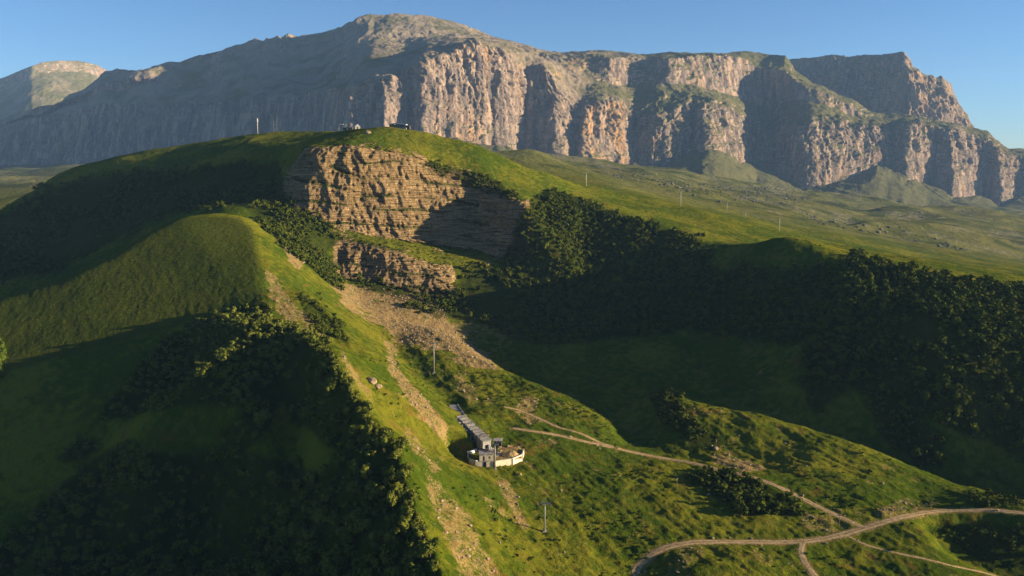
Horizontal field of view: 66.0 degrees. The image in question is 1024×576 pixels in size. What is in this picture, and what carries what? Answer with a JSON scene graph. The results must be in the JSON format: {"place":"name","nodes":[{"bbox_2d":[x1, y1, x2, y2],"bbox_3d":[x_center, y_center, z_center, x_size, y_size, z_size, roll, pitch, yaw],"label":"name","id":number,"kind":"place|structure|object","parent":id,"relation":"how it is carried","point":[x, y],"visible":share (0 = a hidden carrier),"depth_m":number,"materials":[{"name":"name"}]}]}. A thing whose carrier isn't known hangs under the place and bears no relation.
{"place":"outdoors","nodes":[
{"label":"outdoors","id":0,"kind":"place"},
{"bbox_2d":[0,61,106,120],"bbox_3d":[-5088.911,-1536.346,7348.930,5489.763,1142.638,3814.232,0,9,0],"label":"mountain","id":1,"kind":"structure","parent":0,"point":[26,90],"depth_m":6874.63,"materials":[{"name":"stone"}]},
{"bbox_2d":[0,127,1023,575],"bbox_3d":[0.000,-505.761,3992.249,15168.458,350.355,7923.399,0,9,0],"label":"ground","id":2,"kind":"structure","parent":0,"point":[92,327],"depth_m":463.32,"materials":[{"name":"plant"}]},
{"bbox_2d":[0,338,8,365],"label":"broadleaf tree","id":3,"kind":"object","parent":2,"relation":"on","point":[3,355],"visible":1,"depth_m":445.58,"materials":[{"name":"green plant"}]},
{"bbox_2d":[27,510,37,521],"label":"broadleaf tree","id":4,"kind":"object","parent":2,"relation":"on","point":[32,516],"visible":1,"depth_m":371.88,"materials":[{"name":"green plant"}]},
{"bbox_2d":[70,503,85,519],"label":"broadleaf tree","id":5,"kind":"object","parent":2,"relation":"on","point":[79,512],"visible":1,"depth_m":375.65,"materials":[{"name":"green plant"}]},
{"bbox_2d":[119,457,129,469],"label":"broadleaf tree","id":6,"kind":"object","parent":2,"relation":"on","point":[123,462],"visible":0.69,"depth_m":377.17,"materials":[{"name":"green plant"}]},
{"bbox_2d":[194,368,207,381],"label":"broadleaf tree","id":7,"kind":"object","parent":2,"relation":"on","point":[202,373],"visible":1,"depth_m":377.23,"materials":[{"name":"green plant"}]},
{"bbox_2d":[215,347,226,363],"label":"broadleaf tree","id":8,"kind":"object","parent":2,"relation":"on","point":[221,356],"visible":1,"depth_m":393.70,"materials":[{"name":"green plant"}]},
{"bbox_2d":[228,444,241,458],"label":"broadleaf tree","id":9,"kind":"object","parent":2,"relation":"on","point":[235,450],"visible":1,"depth_m":350.19,"materials":[{"name":"green plant"}]},
{"bbox_2d":[243,401,258,414],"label":"broadleaf tree","id":10,"kind":"object","parent":2,"relation":"on","point":[248,408],"visible":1,"depth_m":360.24,"materials":[{"name":"green plant"}]},
{"bbox_2d":[255,562,265,575],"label":"broadleaf tree","id":11,"kind":"object","parent":2,"relation":"on","point":[260,566],"visible":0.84,"depth_m":291.78,"materials":[{"name":"green plant"}]},
{"bbox_2d":[253,409,268,422],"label":"broadleaf tree","id":12,"kind":"object","parent":2,"relation":"on","point":[261,416],"visible":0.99,"depth_m":356.81,"materials":[{"name":"green plant"}]},
{"bbox_2d":[256,525,270,538],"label":"broadleaf tree","id":13,"kind":"object","parent":2,"relation":"on","point":[262,531],"visible":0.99,"depth_m":326.41,"materials":[{"name":"green plant"}]},
{"bbox_2d":[303,470,318,483],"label":"broadleaf tree","id":14,"kind":"object","parent":2,"relation":"on","point":[312,476],"visible":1,"depth_m":325.52,"materials":[{"name":"green plant"}]},
{"bbox_2d":[311,344,324,360],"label":"broadleaf tree","id":15,"kind":"object","parent":2,"relation":"on","point":[317,353],"visible":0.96,"depth_m":374.73,"materials":[{"name":"green plant"}]},
{"bbox_2d":[319,334,332,347],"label":"broadleaf tree","id":16,"kind":"object","parent":2,"relation":"on","point":[326,339],"visible":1,"depth_m":377.58,"materials":[{"name":"green plant"}]},
{"bbox_2d":[323,382,336,396],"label":"broadleaf tree","id":17,"kind":"object","parent":2,"relation":"on","point":[328,391],"visible":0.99,"depth_m":349.12,"materials":[{"name":"green plant"}]},
{"bbox_2d":[339,378,354,390],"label":"broadleaf tree","id":18,"kind":"object","parent":2,"relation":"on","point":[349,385],"visible":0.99,"depth_m":341.71,"materials":[{"name":"green plant"}]},
{"bbox_2d":[346,390,359,403],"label":"broadleaf tree","id":19,"kind":"object","parent":2,"relation":"on","point":[351,396],"visible":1,"depth_m":335.64,"materials":[{"name":"green plant"}]},
{"bbox_2d":[348,424,364,435],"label":"broadleaf tree","id":20,"kind":"object","parent":2,"relation":"on","point":[353,429],"visible":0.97,"depth_m":318.75,"materials":[{"name":"green plant"}]},
{"bbox_2d":[356,429,370,445],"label":"broadleaf tree","id":21,"kind":"object","parent":2,"relation":"on","point":[364,436],"visible":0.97,"depth_m":311.80,"materials":[{"name":"green plant"}]},
{"bbox_2d":[358,408,371,419],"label":"broadleaf tree","id":22,"kind":"object","parent":2,"relation":"on","point":[363,413],"visible":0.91,"depth_m":321.46,"materials":[{"name":"green plant"}]},
{"bbox_2d":[359,464,372,478],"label":"broadleaf tree","id":23,"kind":"object","parent":2,"relation":"on","point":[365,472],"visible":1,"depth_m":297.43,"materials":[{"name":"green plant"}]},
{"bbox_2d":[364,416,376,433],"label":"broadleaf tree","id":24,"kind":"object","parent":2,"relation":"on","point":[370,422],"visible":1,"depth_m":313.28,"materials":[{"name":"green plant"}]},
{"bbox_2d":[367,480,380,503],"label":"broadleaf tree","id":25,"kind":"object","parent":2,"relation":"on","point":[375,494],"visible":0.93,"depth_m":287.62,"materials":[{"name":"green plant"}]},
{"bbox_2d":[367,530,383,546],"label":"broadleaf tree","id":26,"kind":"object","parent":2,"relation":"on","point":[375,538],"visible":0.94,"depth_m":262.46,"materials":[{"name":"green plant"}]},
{"bbox_2d":[374,428,392,449],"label":"broadleaf tree","id":27,"kind":"object","parent":2,"relation":"on","point":[384,440],"visible":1,"depth_m":305.14,"materials":[{"name":"green plant"}]},
{"bbox_2d":[378,485,389,496],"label":"broadleaf tree","id":28,"kind":"object","parent":2,"relation":"on","point":[383,491],"visible":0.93,"depth_m":286.03,"materials":[{"name":"green plant"}]},
{"bbox_2d":[378,426,393,436],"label":"broadleaf tree","id":29,"kind":"object","parent":2,"relation":"on","point":[381,430],"visible":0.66,"depth_m":308.93,"materials":[{"name":"green plant"}]},
{"bbox_2d":[380,525,395,544],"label":"broadleaf tree","id":30,"kind":"object","parent":2,"relation":"on","point":[385,531],"visible":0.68,"depth_m":258.70,"materials":[{"name":"green plant"}]},
{"bbox_2d":[382,476,394,486],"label":"broadleaf tree","id":31,"kind":"object","parent":2,"relation":"on","point":[387,481],"visible":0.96,"depth_m":288.43,"materials":[{"name":"green plant"}]},
{"bbox_2d":[380,544,400,567],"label":"broadleaf tree","id":32,"kind":"object","parent":2,"relation":"on","point":[387,557],"visible":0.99,"depth_m":250.30,"materials":[{"name":"green plant"}]},
{"bbox_2d":[385,491,397,509],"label":"broadleaf tree","id":33,"kind":"object","parent":2,"relation":"on","point":[391,498],"visible":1,"depth_m":272.63,"materials":[{"name":"green plant"}]},
{"bbox_2d":[389,484,402,502],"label":"broadleaf tree","id":34,"kind":"object","parent":2,"relation":"on","point":[396,490],"visible":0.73,"depth_m":276.43,"materials":[{"name":"green plant"}]},
{"bbox_2d":[391,447,402,459],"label":"broadleaf tree","id":35,"kind":"object","parent":2,"relation":"on","point":[397,452],"visible":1,"depth_m":298.94,"materials":[{"name":"green plant"}]},
{"bbox_2d":[388,123,410,129],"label":"hilltop lodge","id":36,"kind":"structure","parent":2,"relation":"on","point":[401,126],"depth_m":824.35,"materials":[{"name":"grey glass"}]},
{"bbox_2d":[393,518,408,537],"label":"broadleaf tree","id":37,"kind":"object","parent":2,"relation":"on","point":[401,528],"visible":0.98,"depth_m":257.08,"materials":[{"name":"green plant"}]},
{"bbox_2d":[394,435,408,449],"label":"broadleaf tree","id":38,"kind":"object","parent":2,"relation":"on","point":[401,442],"visible":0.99,"depth_m":301.97,"materials":[{"name":"green plant"}]},
{"bbox_2d":[395,468,409,485],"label":"broadleaf tree","id":39,"kind":"object","parent":2,"relation":"on","point":[401,474],"visible":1,"depth_m":283.56,"materials":[{"name":"green plant"}]},
{"bbox_2d":[399,462,412,473],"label":"broadleaf tree","id":40,"kind":"object","parent":2,"relation":"on","point":[406,466],"visible":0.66,"depth_m":289.56,"materials":[{"name":"green plant"}]},
{"bbox_2d":[399,500,414,513],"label":"broadleaf tree","id":41,"kind":"object","parent":2,"relation":"on","point":[404,505],"visible":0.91,"depth_m":263.88,"materials":[{"name":"green plant"}]},
{"bbox_2d":[401,505,413,517],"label":"broadleaf tree","id":42,"kind":"object","parent":2,"relation":"on","point":[410,513],"visible":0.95,"depth_m":262.33,"materials":[{"name":"green plant"}]},
{"bbox_2d":[400,487,418,501],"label":"broadleaf tree","id":43,"kind":"object","parent":2,"relation":"on","point":[410,495],"visible":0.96,"depth_m":267.92,"materials":[{"name":"green plant"}]},
{"bbox_2d":[403,562,423,575],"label":"broadleaf tree","id":44,"kind":"object","parent":2,"relation":"on","point":[409,570],"visible":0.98,"depth_m":236.56,"materials":[{"name":"green plant"}]},
{"bbox_2d":[409,515,424,527],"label":"broadleaf tree","id":45,"kind":"object","parent":2,"relation":"on","point":[418,519],"visible":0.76,"depth_m":252.76,"materials":[{"name":"green plant"}]},
{"bbox_2d":[412,524,428,539],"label":"broadleaf tree","id":46,"kind":"object","parent":2,"relation":"on","point":[419,530],"visible":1,"depth_m":249.06,"materials":[{"name":"green plant"}]},
{"bbox_2d":[415,548,429,558],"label":"broadleaf tree","id":47,"kind":"object","parent":2,"relation":"on","point":[420,554],"visible":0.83,"depth_m":240.03,"materials":[{"name":"green plant"}]},
{"bbox_2d":[418,537,440,557],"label":"broadleaf tree","id":48,"kind":"object","parent":2,"relation":"on","point":[426,546],"visible":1,"depth_m":237.68,"materials":[{"name":"green plant"}]},
{"bbox_2d":[429,560,439,572],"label":"broadleaf tree","id":49,"kind":"object","parent":2,"relation":"on","point":[433,564],"visible":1,"depth_m":231.55,"materials":[{"name":"green plant"}]},
{"bbox_2d":[449,404,465,415],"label":"rubble ramp","id":50,"kind":"structure","parent":2,"relation":"on","point":[456,407],"depth_m":431.92,"materials":[{"name":"grey concrete"}]},
{"bbox_2d":[456,415,491,448],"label":"loading hall","id":51,"kind":"structure","parent":2,"relation":"on","point":[481,439],"depth_m":385.29,"materials":[{"name":"grey concrete"}]},
{"bbox_2d":[479,449,493,460],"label":"station house","id":52,"kind":"structure","parent":2,"relation":"on","point":[485,455],"depth_m":367.41,"materials":[{"name":"beige paint"}]},
{"bbox_2d":[491,440,498,469],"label":"lift tower","id":53,"kind":"structure","parent":2,"relation":"on","point":[494,468],"depth_m":362.63,"materials":[{"name":"grey metal"}]},
{"bbox_2d":[467,449,523,466],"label":"retaining wall","id":54,"kind":"structure","parent":2,"relation":"on","point":[508,461],"depth_m":367.74,"materials":[{"name":"beige paint"}]},
{"bbox_2d":[0,158,1023,575],"bbox_3d":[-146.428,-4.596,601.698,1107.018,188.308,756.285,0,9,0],"label":"woodland","id":55,"kind":"object","parent":2,"relation":"on","point":[842,292],"visible":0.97,"depth_m":542.43,"materials":[{"name":"green plant"}]},
{"bbox_2d":[502,451,521,458],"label":"earth heap","id":56,"kind":"object","parent":2,"relation":"on","point":[511,454],"visible":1,"depth_m":373.05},
{"bbox_2d":[16,158,1021,252],"bbox_3d":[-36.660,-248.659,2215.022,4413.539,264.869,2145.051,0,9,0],"label":"fallen boulders","id":57,"kind":"object","parent":2,"relation":"on","point":[785,198],"visible":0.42,"depth_m":1519.64,"materials":[{"name":"stone"}]},
{"bbox_2d":[539,499,550,532],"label":"lift tower","id":58,"kind":"structure","parent":2,"relation":"on","point":[549,504],"depth_m":312.55,"materials":[{"name":"grey metal"}]},
{"bbox_2d":[68,140,1023,575],"bbox_3d":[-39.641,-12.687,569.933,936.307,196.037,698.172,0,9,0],"label":"scrub","id":59,"kind":"object","parent":2,"relation":"on","point":[584,404],"visible":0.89,"depth_m":442.69,"materials":[{"name":"green plant"}]},
{"bbox_2d":[264,186,1019,575],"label":"loose stones","id":60,"kind":"object","parent":2,"relation":"on","point":[488,398],"visible":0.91,"depth_m":487.57,"materials":[{"name":"stone"}]},
{"bbox_2d":[730,491,741,504],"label":"broadleaf tree","id":61,"kind":"object","parent":2,"relation":"on","point":[737,497],"visible":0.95,"depth_m":340.69,"materials":[{"name":"green plant"}]},
{"bbox_2d":[730,486,743,496],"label":"broadleaf tree","id":62,"kind":"object","parent":2,"relation":"on","point":[734,489],"visible":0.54,"depth_m":349.14,"materials":[{"name":"green plant"}]},
{"bbox_2d":[734,502,748,514],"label":"broadleaf tree","id":63,"kind":"object","parent":2,"relation":"on","point":[740,508],"visible":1,"depth_m":334.53,"materials":[{"name":"green plant"}]},
{"bbox_2d":[744,489,756,500],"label":"broadleaf tree","id":64,"kind":"object","parent":2,"relation":"on","point":[748,494],"visible":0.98,"depth_m":345.00,"materials":[{"name":"green plant"}]},
{"bbox_2d":[753,497,766,511],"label":"broadleaf tree","id":65,"kind":"object","parent":2,"relation":"on","point":[760,505],"visible":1,"depth_m":335.88,"materials":[{"name":"green plant"}]},
{"bbox_2d":[772,500,785,510],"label":"broadleaf tree","id":66,"kind":"object","parent":2,"relation":"on","point":[777,506],"visible":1,"depth_m":336.75,"materials":[{"name":"green plant"}]},
{"bbox_2d":[775,493,784,502],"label":"broadleaf tree","id":67,"kind":"object","parent":2,"relation":"on","point":[780,497],"visible":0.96,"depth_m":342.99,"materials":[{"name":"green plant"}]},
{"bbox_2d":[784,491,797,502],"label":"broadleaf tree","id":68,"kind":"object","parent":2,"relation":"on","point":[788,495],"visible":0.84,"depth_m":342.50,"materials":[{"name":"green plant"}]},
{"bbox_2d":[788,498,803,508],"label":"broadleaf tree","id":69,"kind":"object","parent":2,"relation":"on","point":[794,502],"visible":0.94,"depth_m":337.93,"materials":[{"name":"green plant"}]},
{"bbox_2d":[910,447,922,461],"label":"broadleaf tree","id":70,"kind":"object","parent":2,"relation":"on","point":[915,452],"visible":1,"depth_m":428.13,"materials":[{"name":"green plant"}]},
{"bbox_2d":[911,339,923,351],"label":"broadleaf tree","id":71,"kind":"object","parent":2,"relation":"on","point":[917,344],"visible":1,"depth_m":464.23,"materials":[{"name":"green plant"}]},
{"bbox_2d":[914,366,928,377],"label":"broadleaf tree","id":72,"kind":"object","parent":2,"relation":"on","point":[921,372],"visible":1,"depth_m":450.85,"materials":[{"name":"green plant"}]},
{"bbox_2d":[918,390,930,404],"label":"broadleaf tree","id":73,"kind":"object","parent":2,"relation":"on","point":[925,395],"visible":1,"depth_m":441.22,"materials":[{"name":"green plant"}]},
{"bbox_2d":[927,343,939,355],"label":"broadleaf tree","id":74,"kind":"object","parent":2,"relation":"on","point":[932,348],"visible":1,"depth_m":458.65,"materials":[{"name":"green plant"}]},
{"bbox_2d":[933,451,946,463],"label":"broadleaf tree","id":75,"kind":"object","parent":2,"relation":"on","point":[939,457],"visible":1,"depth_m":424.51,"materials":[{"name":"green plant"}]},
{"bbox_2d":[935,347,948,360],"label":"broadleaf tree","id":76,"kind":"object","parent":2,"relation":"on","point":[941,355],"visible":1,"depth_m":457.45,"materials":[{"name":"green plant"}]},
{"bbox_2d":[934,408,950,422],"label":"broadleaf tree","id":77,"kind":"object","parent":2,"relation":"on","point":[941,415],"visible":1,"depth_m":433.67,"materials":[{"name":"green plant"}]},
{"bbox_2d":[937,335,947,345],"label":"broadleaf tree","id":78,"kind":"object","parent":2,"relation":"on","point":[942,339],"visible":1,"depth_m":463.75,"materials":[{"name":"green plant"}]},
{"bbox_2d":[935,373,950,388],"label":"broadleaf tree","id":79,"kind":"object","parent":2,"relation":"on","point":[942,380],"visible":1,"depth_m":443.79,"materials":[{"name":"green plant"}]},
{"bbox_2d":[939,365,954,374],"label":"broadleaf tree","id":80,"kind":"object","parent":2,"relation":"on","point":[945,369],"visible":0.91,"depth_m":448.45,"materials":[{"name":"green plant"}]},
{"bbox_2d":[948,383,962,393],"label":"broadleaf tree","id":81,"kind":"object","parent":2,"relation":"on","point":[953,387],"visible":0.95,"depth_m":440.96,"materials":[{"name":"green plant"}]},
{"bbox_2d":[952,389,960,402],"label":"broadleaf tree","id":82,"kind":"object","parent":2,"relation":"on","point":[956,395],"visible":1,"depth_m":437.94,"materials":[{"name":"green plant"}]},
{"bbox_2d":[951,403,962,417],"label":"broadleaf tree","id":83,"kind":"object","parent":2,"relation":"on","point":[957,410],"visible":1,"depth_m":433.29,"materials":[{"name":"green plant"}]},
{"bbox_2d":[953,366,966,380],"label":"broadleaf tree","id":84,"kind":"object","parent":2,"relation":"on","point":[962,373],"visible":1,"depth_m":446.92,"materials":[{"name":"green plant"}]},
{"bbox_2d":[958,392,973,407],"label":"broadleaf tree","id":85,"kind":"object","parent":2,"relation":"on","point":[966,400],"visible":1,"depth_m":436.92,"materials":[{"name":"green plant"}]},
{"bbox_2d":[961,409,977,417],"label":"broadleaf tree","id":86,"kind":"object","parent":2,"relation":"on","point":[971,413],"visible":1,"depth_m":434.06,"materials":[{"name":"green plant"}]},
{"bbox_2d":[963,364,978,375],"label":"broadleaf tree","id":87,"kind":"object","parent":2,"relation":"on","point":[970,370],"visible":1,"depth_m":448.38,"materials":[{"name":"green plant"}]},
{"bbox_2d":[967,422,986,440],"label":"broadleaf tree","id":88,"kind":"object","parent":2,"relation":"on","point":[974,425],"visible":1,"depth_m":430.50,"materials":[{"name":"green plant"}]},
{"bbox_2d":[971,307,984,319],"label":"broadleaf tree","id":89,"kind":"object","parent":2,"relation":"on","point":[978,314],"visible":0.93,"depth_m":478.99,"materials":[{"name":"green plant"}]},
{"bbox_2d":[973,332,986,346],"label":"broadleaf tree","id":90,"kind":"object","parent":2,"relation":"on","point":[980,340],"visible":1,"depth_m":461.73,"materials":[{"name":"green plant"}]},
{"bbox_2d":[973,319,986,330],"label":"broadleaf tree","id":91,"kind":"object","parent":2,"relation":"on","point":[982,324],"visible":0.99,"depth_m":471.56,"materials":[{"name":"green plant"}]},
{"bbox_2d":[982,357,992,369],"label":"broadleaf tree","id":92,"kind":"object","parent":2,"relation":"on","point":[988,363],"visible":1,"depth_m":450.42,"materials":[{"name":"green plant"}]},
{"bbox_2d":[981,369,997,382],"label":"broadleaf tree","id":93,"kind":"object","parent":2,"relation":"on","point":[987,376],"visible":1,"depth_m":445.31,"materials":[{"name":"green plant"}]},
{"bbox_2d":[985,340,997,351],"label":"broadleaf tree","id":94,"kind":"object","parent":2,"relation":"on","point":[992,345],"visible":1,"depth_m":455.62,"materials":[{"name":"green plant"}]},
{"bbox_2d":[991,394,1005,405],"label":"broadleaf tree","id":95,"kind":"object","parent":2,"relation":"on","point":[996,400],"visible":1,"depth_m":437.99,"materials":[{"name":"green plant"}]},
{"bbox_2d":[996,371,1008,384],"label":"broadleaf tree","id":96,"kind":"object","parent":2,"relation":"on","point":[1002,376],"visible":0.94,"depth_m":443.94,"materials":[{"name":"green plant"}]},
{"bbox_2d":[997,400,1010,413],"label":"broadleaf tree","id":97,"kind":"object","parent":2,"relation":"on","point":[1004,406],"visible":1,"depth_m":435.57,"materials":[{"name":"green plant"}]},
{"bbox_2d":[999,380,1013,394],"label":"broadleaf tree","id":98,"kind":"object","parent":2,"relation":"on","point":[1008,385],"visible":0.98,"depth_m":441.61,"materials":[{"name":"green plant"}]},
{"bbox_2d":[1011,396,1023,408],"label":"broadleaf tree","id":99,"kind":"object","parent":2,"relation":"on","point":[1017,401],"visible":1,"depth_m":437.17,"materials":[{"name":"green plant"}]},
{"bbox_2d":[0,13,1023,208],"bbox_3d":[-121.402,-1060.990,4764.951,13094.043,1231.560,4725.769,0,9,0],"label":"mountain","id":100,"kind":"structure","parent":0,"point":[766,119],"depth_m":4248.13,"materials":[{"name":"stone"}]},
{"bbox_2d":[0,0,1023,148],"label":"sky","id":101,"kind":"structure","parent":0,"point":[977,46],"materials":[{"name":"blue"}]},
{"bbox_2d":[504,406,612,446],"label":"dirt track","id":102,"kind":"structure","parent":0,"point":[558,426],"depth_m":421.29,"materials":[{"name":"soil"}]},
{"bbox_2d":[513,428,864,527],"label":"dirt track","id":103,"kind":"structure","parent":0,"point":[813,504],"depth_m":390.84,"materials":[{"name":"soil"}]},
{"bbox_2d":[798,542,817,575],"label":"dirt track","id":104,"kind":"structure","parent":0,"point":[803,559],"depth_m":302.25,"materials":[{"name":"soil"}]},
{"bbox_2d":[632,508,1023,575],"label":"dirt track","id":105,"kind":"structure","parent":0,"point":[639,565],"depth_m":316.45,"materials":[{"name":"soil"}]},
{"bbox_2d":[788,51,974,127],"bbox_3d":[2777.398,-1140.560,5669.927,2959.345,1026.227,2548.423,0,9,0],"label":"mountain","id":106,"kind":"structure","parent":0,"point":[897,82],"depth_m":5151.60,"materials":[{"name":"stone"}]},
{"bbox_2d":[849,536,995,575],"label":"dirt track","id":107,"kind":"structure","parent":0,"point":[919,557],"depth_m":304.48,"materials":[{"name":"soil"}]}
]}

